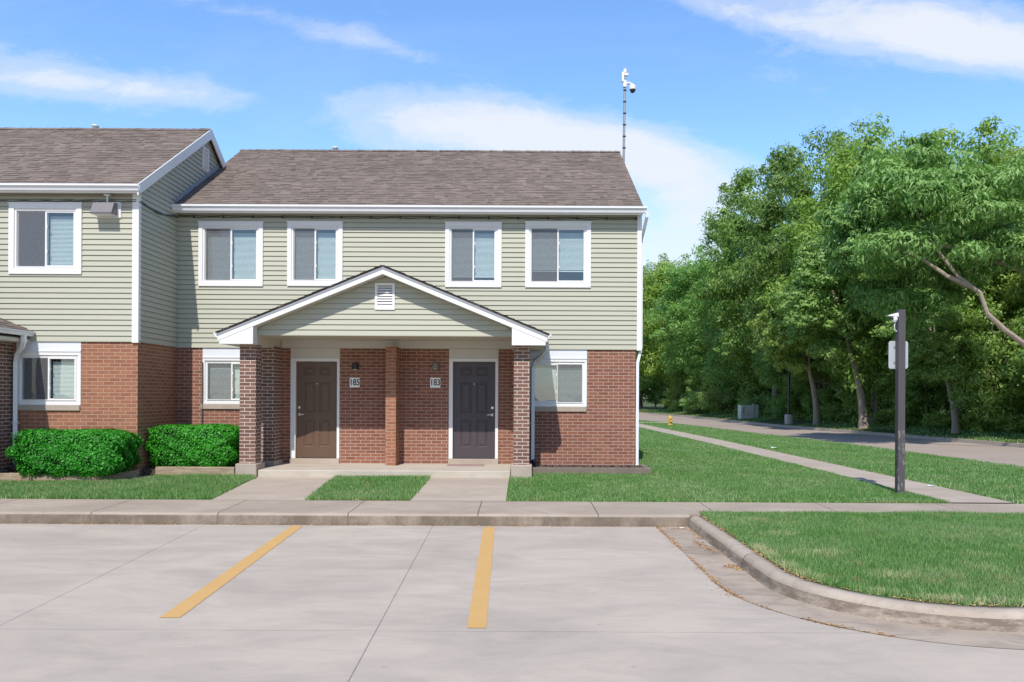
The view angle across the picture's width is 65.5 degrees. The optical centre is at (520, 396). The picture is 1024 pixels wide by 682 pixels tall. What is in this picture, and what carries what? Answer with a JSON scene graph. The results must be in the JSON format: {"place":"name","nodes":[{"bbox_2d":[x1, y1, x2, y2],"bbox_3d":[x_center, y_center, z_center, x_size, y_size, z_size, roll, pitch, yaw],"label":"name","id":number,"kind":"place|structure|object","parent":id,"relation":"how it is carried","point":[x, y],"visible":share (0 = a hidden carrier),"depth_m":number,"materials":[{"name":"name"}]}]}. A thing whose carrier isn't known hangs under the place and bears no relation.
{"place":"outdoors","nodes":[
{"label":"outdoors","id":0,"kind":"place"},
{"bbox_2d":[0,482,245,499],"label":"lawn","id":1,"kind":"structure","parent":0,"point":[163,499],"depth_m":12.71,"materials":[{"name":"plant"}]},
{"bbox_2d":[0,470,138,481],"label":"planter edging","id":2,"kind":"object","parent":1,"relation":"on","point":[18,477],"visible":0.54,"depth_m":14.28,"materials":[{"name":"beige concrete"}]},
{"bbox_2d":[0,127,225,475],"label":"townhouse","id":3,"kind":"structure","parent":1,"relation":"on","point":[88,319],"depth_m":15.07,"materials":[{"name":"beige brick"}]},
{"bbox_2d":[7,202,82,273],"bbox_3d":[-8.962,-2.994,15.482,1.405,1.354,0.952,0,0,0],"label":"window","id":4,"kind":"structure","parent":3,"relation":"in","point":[44,237],"depth_m":15.15,"materials":[{"name":"white plastic"}]},
{"bbox_2d":[16,341,80,410],"bbox_3d":[-8.933,-0.399,15.502,1.247,1.315,0.935,0,0,0],"label":"window","id":5,"kind":"structure","parent":3,"relation":"in","point":[49,373],"depth_m":15.08,"materials":[{"name":"white plastic"}]},
{"bbox_2d":[90,194,121,217],"bbox_3d":[-7.766,-3.595,14.929,0.470,0.435,0.258,0,0,0],"label":"floodlight","id":6,"kind":"object","parent":3,"relation":"attached to","point":[107,209],"visible":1,"depth_m":14.89,"materials":[{"name":"white plastic"}]},
{"bbox_2d":[91,475,175,481],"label":"bare soil","id":7,"kind":"structure","parent":1,"relation":"on","point":[141,476],"depth_m":14.79,"materials":[{"name":"brown soil"}]},
{"bbox_2d":[212,477,333,499],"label":"front walk","id":8,"kind":"structure","parent":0,"point":[279,488],"depth_m":13.72,"materials":[{"name":"concrete"}]},
{"bbox_2d":[410,478,508,500],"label":"front walk","id":9,"kind":"structure","parent":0,"point":[464,489],"depth_m":13.71,"materials":[{"name":"concrete"}]},
{"bbox_2d":[0,463,949,502],"bbox_3d":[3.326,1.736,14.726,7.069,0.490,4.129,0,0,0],"label":"lawn","id":10,"kind":"structure","parent":0,"point":[647,501],"depth_m":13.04,"materials":[{"name":"plant"}]},
{"bbox_2d":[171,149,648,477],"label":"townhouse","id":11,"kind":"structure","parent":10,"relation":"on","point":[503,289],"depth_m":16.79,"materials":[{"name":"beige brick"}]},
{"bbox_2d":[201,348,239,408],"bbox_3d":[-6.094,-0.392,17.233,1.263,1.301,0.935,0,0,0],"label":"window","id":12,"kind":"structure","parent":11,"relation":"in","point":[221,366],"depth_m":16.81,"materials":[{"name":"white plastic"}]},
{"bbox_2d":[197,221,263,286],"bbox_3d":[-6.090,-3.011,17.212,1.385,1.368,0.952,0,0,0],"label":"window","id":13,"kind":"structure","parent":11,"relation":"in","point":[230,253],"depth_m":16.88,"materials":[{"name":"white plastic"}]},
{"bbox_2d":[289,358,339,463],"bbox_3d":[-4.325,0.294,16.825,1.053,2.220,0.190,0,0,0],"label":"door","id":14,"kind":"structure","parent":11,"relation":"in","point":[315,382],"depth_m":16.84,"materials":[{"name":"brown paint"}]},
{"bbox_2d":[286,221,343,285],"bbox_3d":[-4.317,-3.015,17.212,1.195,1.368,0.952,0,0,0],"label":"window","id":15,"kind":"structure","parent":11,"relation":"in","point":[314,248],"depth_m":16.88,"materials":[{"name":"white plastic"}]},
{"bbox_2d":[350,378,359,386],"bbox_3d":[-3.488,-0.303,16.792,0.212,0.203,0.014,0,0,0],"label":"house number sign","id":16,"kind":"object","parent":11,"relation":"attached to","point":[354,382],"visible":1,"depth_m":16.79,"materials":[{"name":"white plastic"}]},
{"bbox_2d":[352,363,358,369],"bbox_3d":[-3.462,-0.641,16.722,0.144,0.145,0.154,0,0,0],"label":"wall light","id":17,"kind":"object","parent":11,"relation":"attached to","point":[355,366],"visible":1,"depth_m":16.66,"materials":[{"name":"black metal"}]},
{"bbox_2d":[430,378,439,387],"bbox_3d":[-1.790,-0.300,16.792,0.216,0.210,0.014,0,0,0],"label":"house number sign","id":18,"kind":"object","parent":11,"relation":"attached to","point":[434,382],"visible":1,"depth_m":16.79,"materials":[{"name":"white plastic"}]},
{"bbox_2d":[432,362,438,368],"bbox_3d":[-1.779,-0.650,16.722,0.144,0.145,0.154,0,0,0],"label":"wall light","id":19,"kind":"object","parent":11,"relation":"attached to","point":[435,365],"visible":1,"depth_m":16.66,"materials":[{"name":"black plastic"}]},
{"bbox_2d":[446,464,483,465],"bbox_3d":[-1.127,1.405,16.450,0.760,0.016,0.300,0,0,0],"label":"doormat","id":20,"kind":"object","parent":11,"relation":"on","point":[465,465],"visible":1,"depth_m":16.30,"materials":[{"name":"beige concrete"}]},
{"bbox_2d":[448,358,497,463],"bbox_3d":[-0.982,0.305,16.825,1.060,2.230,0.190,0,0,0],"label":"door","id":21,"kind":"structure","parent":11,"relation":"in","point":[473,382],"depth_m":16.84,"materials":[{"name":"paint"}]},
{"bbox_2d":[445,221,501,287],"bbox_3d":[-0.983,-2.996,17.212,1.217,1.380,0.952,0,0,0],"label":"window","id":22,"kind":"structure","parent":11,"relation":"in","point":[473,250],"depth_m":16.88,"materials":[{"name":"white plastic"}]},
{"bbox_2d":[525,221,591,287],"bbox_3d":[0.799,-2.997,17.212,1.412,1.395,0.952,0,0,0],"label":"window","id":23,"kind":"structure","parent":11,"relation":"in","point":[557,253],"depth_m":16.88,"materials":[{"name":"white plastic"}]},
{"bbox_2d":[530,349,586,411],"bbox_3d":[0.775,-0.349,17.233,1.267,1.321,0.935,0,0,0],"label":"window","id":24,"kind":"structure","parent":11,"relation":"in","point":[561,375],"depth_m":16.89,"materials":[{"name":"white plastic"}]},
{"bbox_2d":[621,68,635,162],"bbox_3d":[2.762,-6.647,20.750,0.499,3.821,0.176,0,0,0],"label":"camera mast","id":25,"kind":"object","parent":11,"relation":"attached to","point":[632,86],"visible":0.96,"depth_m":20.73,"materials":[{"name":"metal"}]},
{"bbox_2d":[532,464,650,474],"bbox_3d":[1.413,1.504,16.250,2.360,0.205,1.060,0,0,0],"label":"planter edging","id":26,"kind":"object","parent":10,"relation":"on","point":[645,469],"visible":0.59,"depth_m":15.72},
{"bbox_2d":[886,309,907,492],"bbox_3d":[6.582,0.182,13.875,0.405,3.400,0.130,0,0,0],"label":"sign post","id":27,"kind":"object","parent":10,"relation":"on","point":[898,354],"visible":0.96,"depth_m":13.81,"materials":[{"name":"metal"}]},
{"bbox_2d":[0,524,1023,681],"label":"parking lot","id":28,"kind":"structure","parent":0,"point":[303,603],"depth_m":6.69,"materials":[{"name":"concrete"}]},
{"bbox_2d":[159,526,301,617],"bbox_3d":[-3.039,1.831,8.955,0.170,0.001,4.706,0,0,-3],"label":"parking line","id":29,"kind":"object","parent":28,"relation":"on","point":[182,608],"visible":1,"depth_m":8.03,"materials":[{"name":"yellow paint"}]},
{"bbox_2d":[467,527,494,627],"bbox_3d":[-0.396,1.844,8.820,0.160,0.001,4.924,0,0,-1],"label":"parking line","id":30,"kind":"object","parent":28,"relation":"on","point":[478,609],"visible":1,"depth_m":7.87,"materials":[{"name":"yellow paint"}]},
{"bbox_2d":[4,470,1021,637],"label":"leaf litter","id":31,"kind":"object","parent":28,"relation":"on","point":[737,567],"visible":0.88,"depth_m":8.72,"materials":[{"name":"brown plant"}]},
{"bbox_2d":[660,527,1023,648],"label":"gutter pan","id":32,"kind":"object","parent":28,"relation":"on","point":[745,585],"visible":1,"depth_m":6.86,"materials":[{"name":"concrete"}]},
{"bbox_2d":[687,516,1023,631],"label":"island curb","id":33,"kind":"structure","parent":28,"relation":"on","point":[763,571],"depth_m":6.81,"materials":[{"name":"concrete"}]},
{"bbox_2d":[0,499,1023,526],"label":"sidewalk","id":34,"kind":"structure","parent":0,"point":[338,512],"depth_m":11.66,"materials":[{"name":"concrete"}]},
{"bbox_2d":[0,0,1023,398],"label":"sky","id":35,"kind":"structure","parent":0,"point":[719,83],"materials":[{"name":"blue"}]},
{"bbox_2d":[643,403,943,409],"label":"ground","id":36,"kind":"structure","parent":0,"point":[650,406],"depth_m":140.21,"materials":[{"name":"soil"}]},
{"bbox_2d":[635,361,669,408],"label":"understorey tree","id":37,"kind":"object","parent":36,"relation":"on","point":[648,395],"visible":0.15,"depth_m":102.31,"materials":[{"name":"green plant"}]},
{"bbox_2d":[635,264,672,408],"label":"broadleaf tree","id":38,"kind":"object","parent":36,"relation":"on","point":[641,392],"visible":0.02,"depth_m":102.81,"materials":[{"name":"green plant"}]},
{"bbox_2d":[640,352,694,401],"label":"understorey tree","id":39,"kind":"object","parent":36,"relation":"on","point":[661,396],"visible":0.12,"depth_m":96.10,"materials":[{"name":"green plant"}]},
{"bbox_2d":[639,422,1014,503],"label":"side path","id":40,"kind":"structure","parent":0,"point":[947,494],"depth_m":17.46,"materials":[{"name":"concrete"}]},
{"bbox_2d":[635,414,1023,466],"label":"road","id":41,"kind":"structure","parent":0,"point":[999,454],"depth_m":32.50,"materials":[{"name":"grey asphalt"}]},
{"bbox_2d":[635,412,1023,463],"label":"street curb","id":42,"kind":"structure","parent":41,"relation":"on","point":[1020,445],"depth_m":38.35,"materials":[{"name":"concrete"}]},
{"bbox_2d":[635,409,1023,443],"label":"verge","id":43,"kind":"structure","parent":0,"point":[782,421],"depth_m":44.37,"materials":[{"name":"green plant"}]},
{"bbox_2d":[635,252,696,408],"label":"broadleaf tree","id":44,"kind":"object","parent":43,"relation":"on","point":[652,290],"visible":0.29,"depth_m":88.98,"materials":[{"name":"green plant"}]},
{"bbox_2d":[658,387,698,411],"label":"verge bush","id":45,"kind":"object","parent":43,"relation":"on","point":[675,406],"visible":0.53,"depth_m":83.98,"materials":[{"name":"green plant"}]},
{"bbox_2d":[660,350,718,398],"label":"understorey tree","id":46,"kind":"object","parent":43,"relation":"on","point":[679,377],"visible":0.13,"depth_m":85.17,"materials":[{"name":"green plant"}]},
{"bbox_2d":[643,258,743,411],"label":"broadleaf tree","id":47,"kind":"object","parent":43,"relation":"on","point":[675,307],"visible":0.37,"depth_m":77.93,"materials":[{"name":"green plant"}]},
{"bbox_2d":[678,385,722,412],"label":"verge bush","id":48,"kind":"object","parent":43,"relation":"on","point":[693,402],"visible":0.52,"depth_m":75.56,"materials":[{"name":"green plant"}]},
{"bbox_2d":[685,345,746,404],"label":"understorey tree","id":49,"kind":"object","parent":43,"relation":"on","point":[694,381],"visible":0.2,"depth_m":76.77,"materials":[{"name":"green plant"}]},
{"bbox_2d":[696,383,745,413],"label":"verge bush","id":50,"kind":"object","parent":43,"relation":"on","point":[717,404],"visible":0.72,"depth_m":69.32,"materials":[{"name":"green plant"}]},
{"bbox_2d":[684,210,776,398],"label":"broadleaf tree","id":51,"kind":"object","parent":43,"relation":"on","point":[707,331],"visible":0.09,"depth_m":66.32,"materials":[{"name":"green plant"}]},
{"bbox_2d":[700,354,771,408],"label":"understorey tree","id":52,"kind":"object","parent":43,"relation":"on","point":[726,384],"visible":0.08,"depth_m":70.62,"materials":[{"name":"green plant"}]},
{"bbox_2d":[738,402,757,418],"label":"utility cabinet","id":53,"kind":"object","parent":43,"relation":"on","point":[747,411],"visible":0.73,"depth_m":59.10,"materials":[{"name":"metal"}]},
{"bbox_2d":[735,390,785,414],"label":"verge bush","id":54,"kind":"object","parent":43,"relation":"on","point":[744,400],"visible":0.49,"depth_m":62.00,"materials":[{"name":"green plant"}]},
{"bbox_2d":[697,151,829,414],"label":"broadleaf tree","id":55,"kind":"object","parent":43,"relation":"on","point":[718,284],"visible":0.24,"depth_m":59.44,"materials":[{"name":"green plant"}]},
{"bbox_2d":[727,339,800,403],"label":"understorey tree","id":56,"kind":"object","parent":43,"relation":"on","point":[755,389],"visible":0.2,"depth_m":63.65,"materials":[{"name":"green plant"}]},
{"bbox_2d":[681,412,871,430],"bbox_3d":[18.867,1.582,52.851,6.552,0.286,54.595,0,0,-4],"label":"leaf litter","id":57,"kind":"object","parent":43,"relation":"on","point":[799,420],"visible":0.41,"depth_m":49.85,"materials":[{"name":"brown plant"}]},
{"bbox_2d":[785,348,792,423],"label":"street lamp","id":58,"kind":"object","parent":43,"relation":"on","point":[788,418],"visible":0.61,"depth_m":48.94,"materials":[{"name":"metal"}]},
{"bbox_2d":[769,395,809,418],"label":"verge bush","id":59,"kind":"object","parent":43,"relation":"on","point":[783,410],"visible":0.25,"depth_m":55.22,"materials":[{"name":"green plant"}]},
{"bbox_2d":[746,274,835,423],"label":"broadleaf tree","id":60,"kind":"object","parent":43,"relation":"on","point":[775,347],"visible":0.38,"depth_m":46.44,"materials":[{"name":"green plant"}]},
{"bbox_2d":[751,351,833,419],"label":"understorey tree","id":61,"kind":"object","parent":43,"relation":"on","point":[773,378],"visible":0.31,"depth_m":53.41,"materials":[{"name":"green plant"}]},
{"bbox_2d":[753,358,832,410],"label":"understorey tree","id":62,"kind":"object","parent":43,"relation":"on","point":[779,390],"depth_m":57.70,"materials":[{"name":"green plant"}]},
{"bbox_2d":[728,120,871,419],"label":"broadleaf tree","id":63,"kind":"object","parent":43,"relation":"on","point":[766,212],"visible":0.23,"depth_m":49.63,"materials":[{"name":"green plant"}]},
{"bbox_2d":[780,341,861,421],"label":"understorey tree","id":64,"kind":"object","parent":43,"relation":"on","point":[824,396],"visible":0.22,"depth_m":48.88,"materials":[{"name":"green plant"}]},
{"bbox_2d":[769,230,890,428],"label":"broadleaf tree","id":65,"kind":"object","parent":43,"relation":"on","point":[838,316],"visible":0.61,"depth_m":40.50,"materials":[{"name":"green plant"}]},
{"bbox_2d":[819,401,856,422],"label":"verge bush","id":66,"kind":"object","parent":43,"relation":"on","point":[834,406],"visible":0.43,"depth_m":47.08,"materials":[{"name":"green plant"}]},
{"bbox_2d":[750,110,936,424],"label":"broadleaf tree","id":67,"kind":"object","parent":43,"relation":"on","point":[838,171],"visible":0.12,"depth_m":42.19,"materials":[{"name":"green plant"}]},
{"bbox_2d":[664,405,1023,433],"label":"ground cover","id":68,"kind":"object","parent":43,"relation":"on","point":[991,427],"visible":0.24,"depth_m":43.09,"materials":[{"name":"green plant"}]},
{"bbox_2d":[810,334,915,424],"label":"understorey tree","id":69,"kind":"object","parent":43,"relation":"on","point":[850,404],"visible":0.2,"depth_m":43.86,"materials":[{"name":"green plant"}]},
{"bbox_2d":[868,404,936,424],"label":"verge bush","id":70,"kind":"object","parent":43,"relation":"on","point":[883,414],"visible":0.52,"depth_m":40.84,"materials":[{"name":"green plant"}]},
{"bbox_2d":[807,131,1023,346],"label":"broadleaf tree","id":71,"kind":"object","parent":43,"relation":"on","point":[912,185],"visible":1,"depth_m":27.76,"materials":[{"name":"green plant"}]},
{"bbox_2d":[866,330,983,426],"bbox_3d":[20.485,-1.138,40.025,5.686,5.897,5.415,0,0,14],"label":"understorey tree","id":72,"kind":"object","parent":43,"relation":"on","point":[920,400],"visible":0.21,"depth_m":39.60,"materials":[{"name":"green plant"}]},
{"bbox_2d":[876,348,983,415],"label":"understorey tree","id":73,"kind":"object","parent":43,"relation":"on","point":[924,391],"visible":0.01,"depth_m":42.54,"materials":[{"name":"green plant"}]},
{"bbox_2d":[838,113,1023,425],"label":"broadleaf tree","id":74,"kind":"object","parent":43,"relation":"on","point":[990,148],"visible":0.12,"depth_m":35.59,"materials":[{"name":"green plant"}]},
{"bbox_2d":[872,279,990,432],"bbox_3d":[18.122,-1.697,34.974,4.362,7.050,4.473,0,0,-9],"label":"broadleaf tree","id":75,"kind":"object","parent":43,"relation":"on","point":[922,344],"visible":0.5,"depth_m":34.01,"materials":[{"name":"green plant"}]},
{"bbox_2d":[919,408,997,429],"bbox_3d":[20.681,1.077,36.927,3.529,1.215,3.578,0,0,-18],"label":"verge bush","id":76,"kind":"object","parent":43,"relation":"on","point":[943,420],"visible":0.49,"depth_m":36.88,"materials":[{"name":"green plant"}]},
{"bbox_2d":[924,294,1023,433],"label":"understorey tree","id":77,"kind":"object","parent":43,"relation":"on","point":[972,384],"visible":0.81,"depth_m":33.15,"materials":[{"name":"green plant"}]},
{"bbox_2d":[927,311,1023,425],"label":"understorey tree","id":78,"kind":"object","parent":43,"relation":"on","point":[1000,380],"visible":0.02,"depth_m":37.30,"materials":[{"name":"green plant"}]},
{"bbox_2d":[956,141,1023,346],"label":"broadleaf tree","id":79,"kind":"object","parent":43,"relation":"on","point":[1011,293],"visible":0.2,"depth_m":34.48,"materials":[{"name":"green plant"}]},
{"bbox_2d":[982,410,1023,431],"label":"verge bush","id":80,"kind":"object","parent":43,"relation":"on","point":[1016,423],"visible":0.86,"depth_m":32.77,"materials":[{"name":"green plant"}]},
{"bbox_2d":[993,333,1023,381],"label":"understorey tree","id":81,"kind":"object","parent":43,"relation":"on","point":[1018,362],"visible":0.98,"depth_m":30.71,"materials":[{"name":"green plant"}]},
{"bbox_2d":[993,300,1023,390],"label":"understorey tree","id":82,"kind":"object","parent":43,"relation":"on","point":[1020,304],"visible":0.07,"depth_m":34.98,"materials":[{"name":"green plant"}]},
{"bbox_2d":[635,419,1023,503],"bbox_3d":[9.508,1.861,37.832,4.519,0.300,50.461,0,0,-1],"label":"lawn","id":83,"kind":"structure","parent":0,"point":[775,442],"depth_m":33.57,"materials":[{"name":"plant"}]},
{"bbox_2d":[667,415,673,424],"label":"fire hydrant","id":84,"kind":"object","parent":83,"relation":"on","point":[670,419],"visible":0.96,"depth_m":47.90,"materials":[{"name":"yellow metal"}]},
{"bbox_2d":[697,509,1023,606],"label":"island lawn","id":85,"kind":"structure","parent":0,"point":[872,580],"depth_m":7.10,"materials":[{"name":"plant"}]},
{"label":"lawn","id":86,"kind":"structure","parent":0,"visible":0},
{"bbox_2d":[142,465,234,475],"bbox_3d":[-6.332,1.479,16.020,1.810,0.200,1.539,0,0,0],"label":"mulch bed","id":87,"kind":"object","parent":86,"relation":"on","point":[148,471],"visible":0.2,"depth_m":15.25,"materials":[{"name":"brown soil"}]},
{"bbox_2d":[143,423,239,466],"bbox_3d":[-6.345,0.971,15.725,1.903,0.911,1.081,0,0,0],"label":"shrub","id":88,"kind":"object","parent":87,"relation":"on","point":[191,445],"visible":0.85,"depth_m":15.29,"materials":[{"name":"green plant"}]},
{"bbox_2d":[155,466,234,474],"bbox_3d":[-6.187,1.447,15.195,1.500,0.225,0.110,0,0,0],"label":"planter edging","id":89,"kind":"object","parent":86,"relation":"on","point":[165,470],"visible":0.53,"depth_m":15.14,"materials":[{"name":"beige concrete"}]},
{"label":"mulch bed","id":90,"kind":"structure","parent":0,"visible":0},
{"bbox_2d":[5,428,143,477],"bbox_3d":[-8.132,1.014,14.598,2.185,0.891,1.090,0,0,0],"label":"shrub","id":91,"kind":"object","parent":90,"relation":"on","point":[53,452],"visible":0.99,"depth_m":14.18,"materials":[{"name":"green plant"}]},
{"bbox_2d":[3,462,641,472],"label":"mulch chips","id":92,"kind":"object","parent":90,"relation":"on","point":[619,466],"visible":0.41,"depth_m":16.37,"materials":[{"name":"brown wood"}]}
]}

